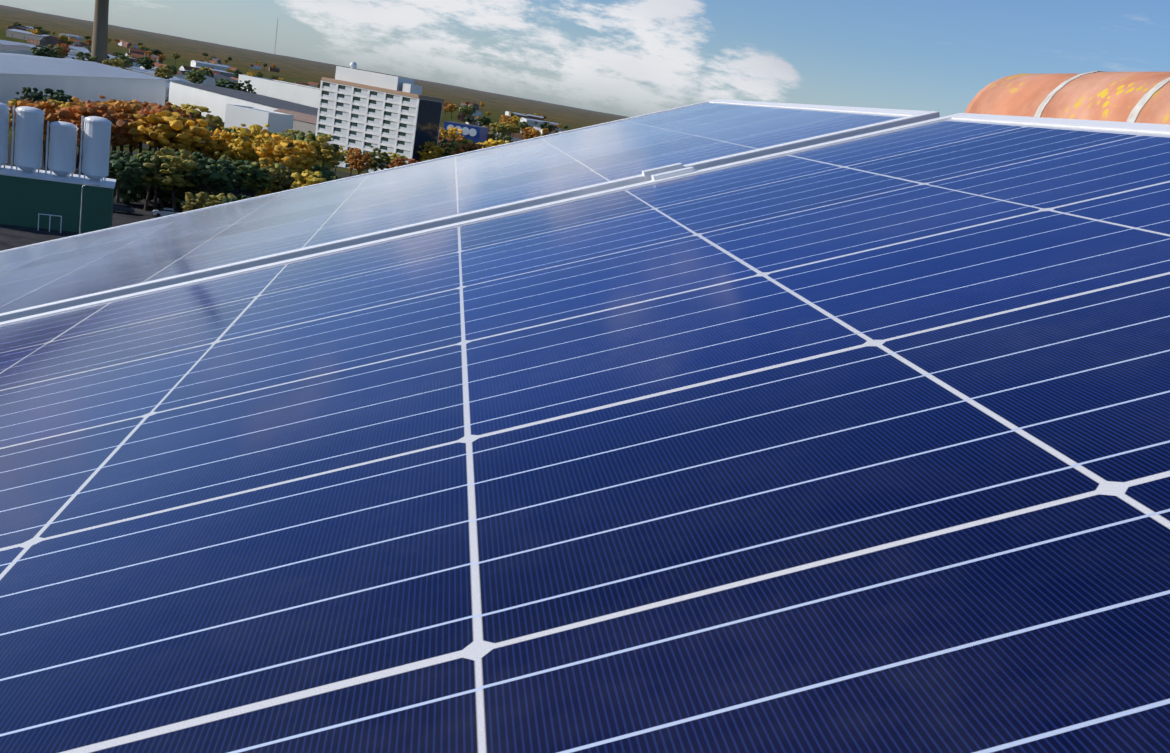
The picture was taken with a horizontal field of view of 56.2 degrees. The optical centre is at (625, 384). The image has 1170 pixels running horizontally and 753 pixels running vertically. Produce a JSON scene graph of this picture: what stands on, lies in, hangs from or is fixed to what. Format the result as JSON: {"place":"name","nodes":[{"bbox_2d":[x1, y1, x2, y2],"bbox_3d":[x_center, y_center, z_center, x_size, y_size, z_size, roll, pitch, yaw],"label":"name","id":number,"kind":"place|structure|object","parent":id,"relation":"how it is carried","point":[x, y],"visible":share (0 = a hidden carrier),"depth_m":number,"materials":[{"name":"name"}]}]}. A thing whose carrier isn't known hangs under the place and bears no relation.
{"place":"outdoors","nodes":[
{"label":"outdoors","id":0,"kind":"place"},
{"bbox_2d":[0,5,629,250],"bbox_3d":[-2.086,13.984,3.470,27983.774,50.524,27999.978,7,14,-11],"label":"ground","id":1,"kind":"structure","parent":0,"point":[294,70],"depth_m":3000.17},
{"bbox_2d":[0,45,32,54],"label":"building","id":2,"kind":"structure","parent":1,"relation":"on","point":[20,49],"depth_m":729.54,"materials":[{"name":"metal"}]},
{"bbox_2d":[6,99,29,130],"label":"tree","id":3,"kind":"object","parent":1,"relation":"on","point":[13,102],"visible":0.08,"depth_m":235.43,"materials":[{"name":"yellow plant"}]},
{"bbox_2d":[14,87,47,101],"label":"tree","id":4,"kind":"object","parent":1,"relation":"on","point":[26,91],"visible":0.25,"depth_m":296.00,"materials":[{"name":"green plant"}]},
{"bbox_2d":[6,29,57,44],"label":"building","id":5,"kind":"structure","parent":1,"relation":"on","point":[21,34],"depth_m":1453.72,"materials":[{"name":"grey metal"}]},
{"bbox_2d":[8,101,64,170],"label":"tree","id":6,"kind":"object","parent":1,"relation":"on","point":[46,107],"visible":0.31,"depth_m":207.58,"materials":[{"name":"orange plant"}]},
{"bbox_2d":[0,40,72,50],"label":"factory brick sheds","id":7,"kind":"object","parent":1,"relation":"on","point":[3,42],"visible":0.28,"depth_m":1017.60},
{"bbox_2d":[27,35,47,45],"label":"house","id":8,"kind":"structure","parent":1,"relation":"on","point":[34,39],"depth_m":1355.97,"materials":[{"name":"brown brick"}]},
{"bbox_2d":[30,45,57,57],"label":"tree","id":9,"kind":"object","parent":1,"relation":"on","point":[45,51],"visible":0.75,"depth_m":705.89,"materials":[{"name":"green plant"}]},
{"bbox_2d":[31,44,66,57],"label":"tree","id":10,"kind":"object","parent":1,"relation":"on","point":[58,48],"visible":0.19,"depth_m":727.71,"materials":[{"name":"green plant"}]},
{"bbox_2d":[31,88,73,103],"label":"tree","id":11,"kind":"object","parent":1,"relation":"on","point":[59,95],"visible":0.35,"depth_m":291.37,"materials":[{"name":"green plant"}]},
{"bbox_2d":[0,175,113,232],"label":"tank building","id":12,"kind":"structure","parent":1,"relation":"on","point":[24,202],"depth_m":154.56,"materials":[{"name":"metal"}]},
{"bbox_2d":[0,102,115,232],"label":"storage tanks","id":13,"kind":"object","parent":1,"relation":"on","point":[29,127],"visible":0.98,"depth_m":154.96,"materials":[{"name":"metal"}]},
{"bbox_2d":[49,42,70,56],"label":"tree","id":14,"kind":"object","parent":1,"relation":"on","point":[66,49],"visible":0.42,"depth_m":829.21,"materials":[{"name":"orange plant"}]},
{"bbox_2d":[48,99,71,106],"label":"tree","id":15,"kind":"object","parent":1,"relation":"on","point":[61,103],"visible":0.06,"depth_m":241.04,"materials":[{"name":"yellow plant"}]},
{"bbox_2d":[51,97,83,139],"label":"tree","id":16,"kind":"object","parent":1,"relation":"on","point":[76,101],"visible":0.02,"depth_m":216.99,"materials":[{"name":"orange plant"}]},
{"bbox_2d":[52,104,85,167],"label":"tree","id":17,"kind":"object","parent":1,"relation":"on","point":[77,158],"depth_m":223.56,"materials":[{"name":"plant"}]},
{"bbox_2d":[0,52,166,105],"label":"white factory","id":18,"kind":"structure","parent":1,"relation":"on","point":[84,81],"depth_m":452.39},
{"bbox_2d":[0,44,166,76],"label":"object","id":19,"kind":"object","parent":1,"relation":"on","point":[141,70],"depth_m":853.45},
{"bbox_2d":[72,51,101,63],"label":"tree","id":20,"kind":"object","parent":1,"relation":"on","point":[82,56],"visible":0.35,"depth_m":684.77,"materials":[{"name":"green plant"}]},
{"bbox_2d":[49,103,128,145],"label":"tree","id":21,"kind":"object","parent":1,"relation":"on","point":[117,126],"visible":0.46,"depth_m":207.21,"materials":[{"name":"orange plant"}]},
{"bbox_2d":[79,184,99,233],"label":"street lamp","id":22,"kind":"object","parent":1,"relation":"on","point":[81,206],"visible":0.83,"depth_m":149.65,"materials":[{"name":"silver metal"}]},
{"bbox_2d":[68,51,117,62],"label":"building","id":23,"kind":"structure","parent":1,"relation":"on","point":[72,53],"depth_m":856.19,"materials":[{"name":"white metal"}]},
{"bbox_2d":[91,0,108,63],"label":"chimney stack","id":24,"kind":"object","parent":1,"relation":"on","point":[99,37],"visible":0.69,"depth_m":779.81,"materials":[{"name":"concrete"}]},
{"bbox_2d":[101,103,132,144],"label":"tree","id":25,"kind":"object","parent":1,"relation":"on","point":[117,108],"visible":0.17,"depth_m":217.57,"materials":[{"name":"orange plant"}]},
{"bbox_2d":[102,58,131,70],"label":"tree","id":26,"kind":"object","parent":1,"relation":"on","point":[112,61],"visible":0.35,"depth_m":675.76,"materials":[{"name":"green plant"}]},
{"bbox_2d":[96,100,143,156],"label":"tree","id":27,"kind":"object","parent":1,"relation":"on","point":[133,107],"visible":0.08,"depth_m":224.76,"materials":[{"name":"orange plant"}]},
{"bbox_2d":[109,150,135,177],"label":"tree","id":28,"kind":"object","parent":1,"relation":"on","point":[127,155],"visible":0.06,"depth_m":189.89,"materials":[{"name":"green plant"}]},
{"bbox_2d":[114,55,132,67],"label":"tree","id":29,"kind":"object","parent":1,"relation":"on","point":[129,61],"visible":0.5,"depth_m":857.86,"materials":[{"name":"green plant"}]},
{"bbox_2d":[113,202,134,213],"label":"car","id":30,"kind":"object","parent":1,"relation":"on","point":[120,207],"visible":0.65,"depth_m":178.91,"materials":[{"name":"grey paint"}]},
{"bbox_2d":[102,101,147,155],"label":"tree","id":31,"kind":"object","parent":1,"relation":"on","point":[131,142],"visible":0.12,"depth_m":227.99,"materials":[{"name":"green plant"}]},
{"bbox_2d":[106,155,148,202],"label":"tree","id":32,"kind":"object","parent":1,"relation":"on","point":[130,175],"visible":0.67,"depth_m":178.32,"materials":[{"name":"green plant"}]},
{"bbox_2d":[114,183,145,204],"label":"tree","id":33,"kind":"object","parent":1,"relation":"on","point":[129,196],"visible":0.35,"depth_m":187.71,"materials":[{"name":"green plant"}]},
{"bbox_2d":[135,56,154,69],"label":"tree","id":34,"kind":"object","parent":1,"relation":"on","point":[146,61],"visible":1,"depth_m":929.46,"materials":[{"name":"green plant"}]},
{"bbox_2d":[136,188,161,202],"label":"tree","id":35,"kind":"object","parent":1,"relation":"on","point":[151,196],"visible":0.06,"depth_m":193.86,"materials":[{"name":"green plant"}]},
{"bbox_2d":[129,155,171,210],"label":"tree","id":36,"kind":"object","parent":1,"relation":"on","point":[147,185],"visible":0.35,"depth_m":184.56,"materials":[{"name":"green plant"}]},
{"bbox_2d":[132,151,182,209],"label":"tree","id":37,"kind":"object","parent":1,"relation":"on","point":[148,154],"visible":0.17,"depth_m":184.42,"materials":[{"name":"green plant"}]},
{"bbox_2d":[124,105,195,151],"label":"tree","id":38,"kind":"object","parent":1,"relation":"on","point":[144,111],"visible":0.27,"depth_m":218.48,"materials":[{"name":"orange plant"}]},
{"bbox_2d":[154,65,174,78],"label":"tree","id":39,"kind":"object","parent":1,"relation":"on","point":[164,72],"visible":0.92,"depth_m":762.88,"materials":[{"name":"green plant"}]},
{"bbox_2d":[152,208,179,216],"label":"white car","id":40,"kind":"object","parent":1,"relation":"on","point":[164,212],"visible":0.67,"depth_m":182.38,"materials":[{"name":"white paint"}]},
{"bbox_2d":[137,148,198,210],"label":"tree","id":41,"kind":"object","parent":1,"relation":"on","point":[187,165],"visible":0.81,"depth_m":184.05,"materials":[{"name":"green plant"}]},
{"bbox_2d":[128,110,210,153],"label":"tree","id":42,"kind":"object","parent":1,"relation":"on","point":[191,137],"visible":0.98,"depth_m":212.84,"materials":[{"name":"yellow plant"}]},
{"bbox_2d":[158,185,200,207],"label":"tree","id":43,"kind":"object","parent":1,"relation":"on","point":[168,198],"visible":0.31,"depth_m":192.31,"materials":[{"name":"green plant"}]},
{"bbox_2d":[166,77,195,83],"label":"building","id":44,"kind":"structure","parent":1,"relation":"on","point":[175,79],"depth_m":775.31,"materials":[{"name":"grey metal"}]},
{"bbox_2d":[163,159,207,200],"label":"tree","id":45,"kind":"object","parent":1,"relation":"on","point":[187,188],"visible":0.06,"depth_m":191.85,"materials":[{"name":"green plant"}]},
{"bbox_2d":[151,103,223,130],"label":"tree","id":46,"kind":"object","parent":1,"relation":"on","point":[217,122],"visible":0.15,"depth_m":240.46,"materials":[{"name":"yellow plant"}]},
{"bbox_2d":[174,107,216,127],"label":"tree","id":47,"kind":"object","parent":1,"relation":"on","point":[182,111],"visible":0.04,"depth_m":234.39,"materials":[{"name":"orange plant"}]},
{"bbox_2d":[185,69,206,83],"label":"tree","id":48,"kind":"object","parent":1,"relation":"on","point":[191,76],"visible":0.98,"depth_m":817.21,"materials":[{"name":"green plant"}]},
{"bbox_2d":[175,151,217,170],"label":"tree","id":49,"kind":"object","parent":1,"relation":"on","point":[199,155],"visible":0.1,"depth_m":195.65,"materials":[{"name":"green plant"}]},
{"bbox_2d":[180,192,216,209],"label":"tree","id":50,"kind":"object","parent":1,"relation":"on","point":[194,198],"visible":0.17,"depth_m":180.46,"materials":[{"name":"green plant"}]},
{"bbox_2d":[182,192,224,211],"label":"tree","id":51,"kind":"object","parent":1,"relation":"on","point":[200,196],"visible":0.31,"depth_m":172.72,"materials":[{"name":"green plant"}]},
{"bbox_2d":[173,73,237,85],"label":"estate shed","id":52,"kind":"structure","parent":1,"relation":"on","point":[210,80],"depth_m":855.68,"materials":[{"name":"metal"}]},
{"bbox_2d":[183,158,237,194],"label":"tree","id":53,"kind":"object","parent":1,"relation":"on","point":[205,174],"visible":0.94,"depth_m":186.86,"materials":[{"name":"green plant"}]},
{"bbox_2d":[191,60,229,70],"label":"building","id":54,"kind":"structure","parent":1,"relation":"on","point":[195,63],"depth_m":1620.15,"materials":[{"name":"white metal"}]},
{"bbox_2d":[200,128,236,160],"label":"tree","id":55,"kind":"object","parent":1,"relation":"on","point":[209,148],"visible":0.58,"depth_m":222.93,"materials":[{"name":"yellow plant"}]},
{"bbox_2d":[205,193,236,203],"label":"tree","id":56,"kind":"object","parent":1,"relation":"on","point":[220,196],"visible":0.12,"depth_m":180.40,"materials":[{"name":"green plant"}]},
{"bbox_2d":[196,66,245,77],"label":"building","id":57,"kind":"structure","parent":1,"relation":"on","point":[226,74],"depth_m":1410.96,"materials":[{"name":"grey brick"}]},
{"bbox_2d":[215,78,236,88],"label":"tree","id":58,"kind":"object","parent":1,"relation":"on","point":[220,82],"visible":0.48,"depth_m":702.59,"materials":[{"name":"green plant"}]},
{"bbox_2d":[168,81,317,121],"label":"dark roof shed","id":59,"kind":"structure","parent":1,"relation":"on","point":[215,100],"depth_m":582.54,"materials":[{"name":"metal"}]},
{"bbox_2d":[230,80,255,93],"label":"tree","id":60,"kind":"object","parent":1,"relation":"on","point":[238,86],"visible":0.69,"depth_m":704.93,"materials":[{"name":"green plant"}]},
{"bbox_2d":[218,158,270,199],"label":"tree","id":61,"kind":"object","parent":1,"relation":"on","point":[244,172],"visible":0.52,"depth_m":196.59,"materials":[{"name":"green plant"}]},
{"bbox_2d":[224,127,276,196],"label":"tree","id":62,"kind":"object","parent":1,"relation":"on","point":[242,147],"visible":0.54,"depth_m":218.91,"materials":[{"name":"yellow plant"}]},
{"bbox_2d":[237,161,276,196],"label":"tree","id":63,"kind":"object","parent":1,"relation":"on","point":[256,185],"visible":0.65,"depth_m":197.93,"materials":[{"name":"green plant"}]},
{"bbox_2d":[224,104,293,133],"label":"white annex","id":64,"kind":"object","parent":1,"relation":"on","point":[247,116],"visible":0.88,"depth_m":427.59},
{"bbox_2d":[264,162,292,193],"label":"tree","id":65,"kind":"object","parent":1,"relation":"on","point":[283,176],"visible":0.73,"depth_m":203.82,"materials":[{"name":"green plant"}]},
{"bbox_2d":[238,74,319,107],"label":"long white building","id":66,"kind":"structure","parent":1,"relation":"on","point":[295,93],"depth_m":737.45,"materials":[{"name":"paint"}]},
{"bbox_2d":[254,133,321,174],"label":"tree","id":67,"kind":"object","parent":1,"relation":"on","point":[304,154],"visible":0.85,"depth_m":213.14,"materials":[{"name":"yellow plant"}]},
{"bbox_2d":[280,129,304,135],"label":"tree","id":68,"kind":"object","parent":1,"relation":"on","point":[292,132],"visible":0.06,"depth_m":255.99,"materials":[{"name":"green plant"}]},
{"bbox_2d":[271,132,318,158],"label":"tree","id":69,"kind":"object","parent":1,"relation":"on","point":[287,135],"visible":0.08,"depth_m":238.48,"materials":[{"name":"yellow plant"}]},
{"bbox_2d":[274,108,316,135],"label":"brick workshop","id":70,"kind":"structure","parent":1,"relation":"on","point":[304,122],"depth_m":495.64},
{"bbox_2d":[291,170,327,188],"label":"tree","id":71,"kind":"object","parent":1,"relation":"on","point":[309,177],"visible":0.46,"depth_m":199.33,"materials":[{"name":"yellow plant"}]},
{"bbox_2d":[291,134,339,170],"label":"tree","id":72,"kind":"object","parent":1,"relation":"on","point":[327,157],"visible":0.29,"depth_m":232.04,"materials":[{"name":"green plant"}]},
{"bbox_2d":[291,131,340,170],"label":"tree","id":73,"kind":"object","parent":1,"relation":"on","point":[299,136],"visible":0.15,"depth_m":238.53,"materials":[{"name":"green plant"}]},
{"bbox_2d":[304,164,335,183],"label":"tree","id":74,"kind":"object","parent":1,"relation":"on","point":[326,173],"visible":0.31,"depth_m":214.17,"materials":[{"name":"green plant"}]},
{"bbox_2d":[347,148,372,174],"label":"tree","id":75,"kind":"object","parent":1,"relation":"on","point":[360,166],"visible":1,"depth_m":290.36,"materials":[{"name":"orange plant"}]},
{"bbox_2d":[363,145,390,171],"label":"tree","id":76,"kind":"object","parent":1,"relation":"on","point":[375,163],"visible":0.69,"depth_m":298.56,"materials":[{"name":"green plant"}]},
{"bbox_2d":[381,152,407,166],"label":"tree","id":77,"kind":"object","parent":1,"relation":"on","point":[393,156],"visible":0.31,"depth_m":319.41,"materials":[{"name":"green plant"}]},
{"bbox_2d":[388,157,417,167],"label":"tree","id":78,"kind":"object","parent":1,"relation":"on","point":[397,162],"visible":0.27,"depth_m":295.30,"materials":[{"name":"orange plant"}]},
{"bbox_2d":[417,141,444,161],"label":"tree","id":79,"kind":"object","parent":1,"relation":"on","point":[437,151],"visible":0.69,"depth_m":387.96,"materials":[{"name":"green plant"}]},
{"bbox_2d":[422,99,442,143],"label":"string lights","id":80,"kind":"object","parent":1,"relation":"on","point":[440,118],"depth_m":394.98,"materials":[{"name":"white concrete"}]},
{"bbox_2d":[315,80,419,171],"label":"building facade","id":81,"kind":"structure","parent":80,"relation":"attached to","point":[353,117],"depth_m":390.85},
{"bbox_2d":[321,77,443,101],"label":"roof parapet","id":82,"kind":"structure","parent":80,"relation":"on","point":[419,96],"depth_m":387.77,"materials":[{"name":"beige"}]},
{"bbox_2d":[335,62,421,94],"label":"rooftop structure","id":83,"kind":"object","parent":82,"relation":"on","point":[352,74],"visible":1,"depth_m":391.21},
{"bbox_2d":[413,99,441,161],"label":"building side wall","id":84,"kind":"structure","parent":80,"relation":"attached to","point":[428,120],"depth_m":388.54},
{"bbox_2d":[439,138,454,156],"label":"tree","id":85,"kind":"object","parent":1,"relation":"on","point":[444,142],"visible":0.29,"depth_m":432.67,"materials":[{"name":"green plant"}]},
{"bbox_2d":[439,127,462,139],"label":"tree","id":86,"kind":"object","parent":1,"relation":"on","point":[451,132],"visible":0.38,"depth_m":590.67,"materials":[{"name":"yellow plant"}]},
{"bbox_2d":[445,104,457,118],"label":"tree","id":87,"kind":"object","parent":1,"relation":"on","point":[453,108],"visible":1,"depth_m":1289.37,"materials":[{"name":"brown plant"}]},
{"bbox_2d":[443,121,487,142],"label":"showroom sign","id":88,"kind":"object","parent":1,"relation":"on","point":[481,134],"visible":0.36,"depth_m":615.87,"materials":[{"name":"blue"}]},
{"bbox_2d":[447,125,476,135],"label":"billboard circles","id":89,"kind":"object","parent":88,"relation":"attached to","point":[470,132],"visible":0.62,"depth_m":614.94,"materials":[{"name":"white"}]},
{"bbox_2d":[448,139,482,154],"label":"tree","id":90,"kind":"object","parent":1,"relation":"on","point":[463,142],"visible":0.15,"depth_m":392.78,"materials":[{"name":"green plant"}]},
{"bbox_2d":[458,106,472,121],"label":"tree","id":91,"kind":"object","parent":1,"relation":"on","point":[464,110],"visible":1,"depth_m":1277.64,"materials":[{"name":"green plant"}]},
{"bbox_2d":[450,142,481,154],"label":"tree","id":92,"kind":"object","parent":1,"relation":"on","point":[461,147],"visible":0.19,"depth_m":388.44,"materials":[{"name":"brown plant"}]},
{"bbox_2d":[477,115,492,125],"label":"tree","id":93,"kind":"object","parent":1,"relation":"on","point":[484,120],"visible":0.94,"depth_m":973.06,"materials":[{"name":"green plant"}]},
{"bbox_2d":[475,138,504,147],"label":"tree","id":94,"kind":"object","parent":1,"relation":"on","point":[491,142],"visible":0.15,"depth_m":452.39,"materials":[{"name":"yellow plant"}]},
{"bbox_2d":[484,126,498,140],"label":"tree","id":95,"kind":"object","parent":1,"relation":"on","point":[491,134],"visible":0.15,"depth_m":647.98,"materials":[{"name":"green plant"}]},
{"bbox_2d":[489,122,507,133],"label":"tree","id":96,"kind":"object","parent":1,"relation":"on","point":[503,129],"visible":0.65,"depth_m":800.57,"materials":[{"name":"green plant"}]},
{"bbox_2d":[495,133,513,143],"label":"tree","id":97,"kind":"object","parent":1,"relation":"on","point":[504,137],"visible":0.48,"depth_m":687.89,"materials":[{"name":"green plant"}]},
{"bbox_2d":[501,122,516,132],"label":"tree","id":98,"kind":"object","parent":1,"relation":"on","point":[511,129],"visible":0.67,"depth_m":938.83,"materials":[{"name":"green plant"}]},
{"bbox_2d":[521,127,542,139],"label":"tree","id":99,"kind":"object","parent":1,"relation":"on","point":[526,133],"visible":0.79,"depth_m":821.87,"materials":[{"name":"orange plant"}]},
{"bbox_2d":[520,118,559,128],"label":"building","id":100,"kind":"structure","parent":1,"relation":"on","point":[530,121],"depth_m":1735.72,"materials":[{"name":"grey glass"}]},
{"bbox_2d":[538,122,554,134],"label":"tree","id":101,"kind":"object","parent":1,"relation":"on","point":[549,126],"visible":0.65,"depth_m":1136.94,"materials":[{"name":"green plant"}]},
{"bbox_2d":[0,0,1169,116],"label":"sky","id":102,"kind":"structure","parent":0,"point":[629,58],"materials":[{"name":"blue"}]},
{"bbox_3d":[-0.645,15.782,-0.868,9.900,30.338,14.270,7,14,-11],"label":"building","id":103,"kind":"object","parent":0,"visible":0},
{"bbox_2d":[0,99,939,321],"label":"solar panel","id":104,"kind":"object","parent":103,"relation":"on","point":[90,267],"visible":0.71,"depth_m":1.36,"materials":[{"name":"glass"}]},
{"bbox_2d":[642,163,694,181],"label":"end clamps","id":105,"kind":"object","parent":104,"relation":"attached to","point":[667,171],"visible":0.29,"depth_m":1.10,"materials":[{"name":"metal"}]},
{"bbox_2d":[0,113,1169,752],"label":"solar panel","id":106,"kind":"object","parent":103,"relation":"on","point":[858,443],"visible":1,"depth_m":0.35,"materials":[{"name":"glass"}]},
{"bbox_2d":[965,71,1169,124],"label":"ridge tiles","id":107,"kind":"object","parent":103,"relation":"on","point":[1139,97],"visible":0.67,"depth_m":1.98,"materials":[{"name":"ceramic"}]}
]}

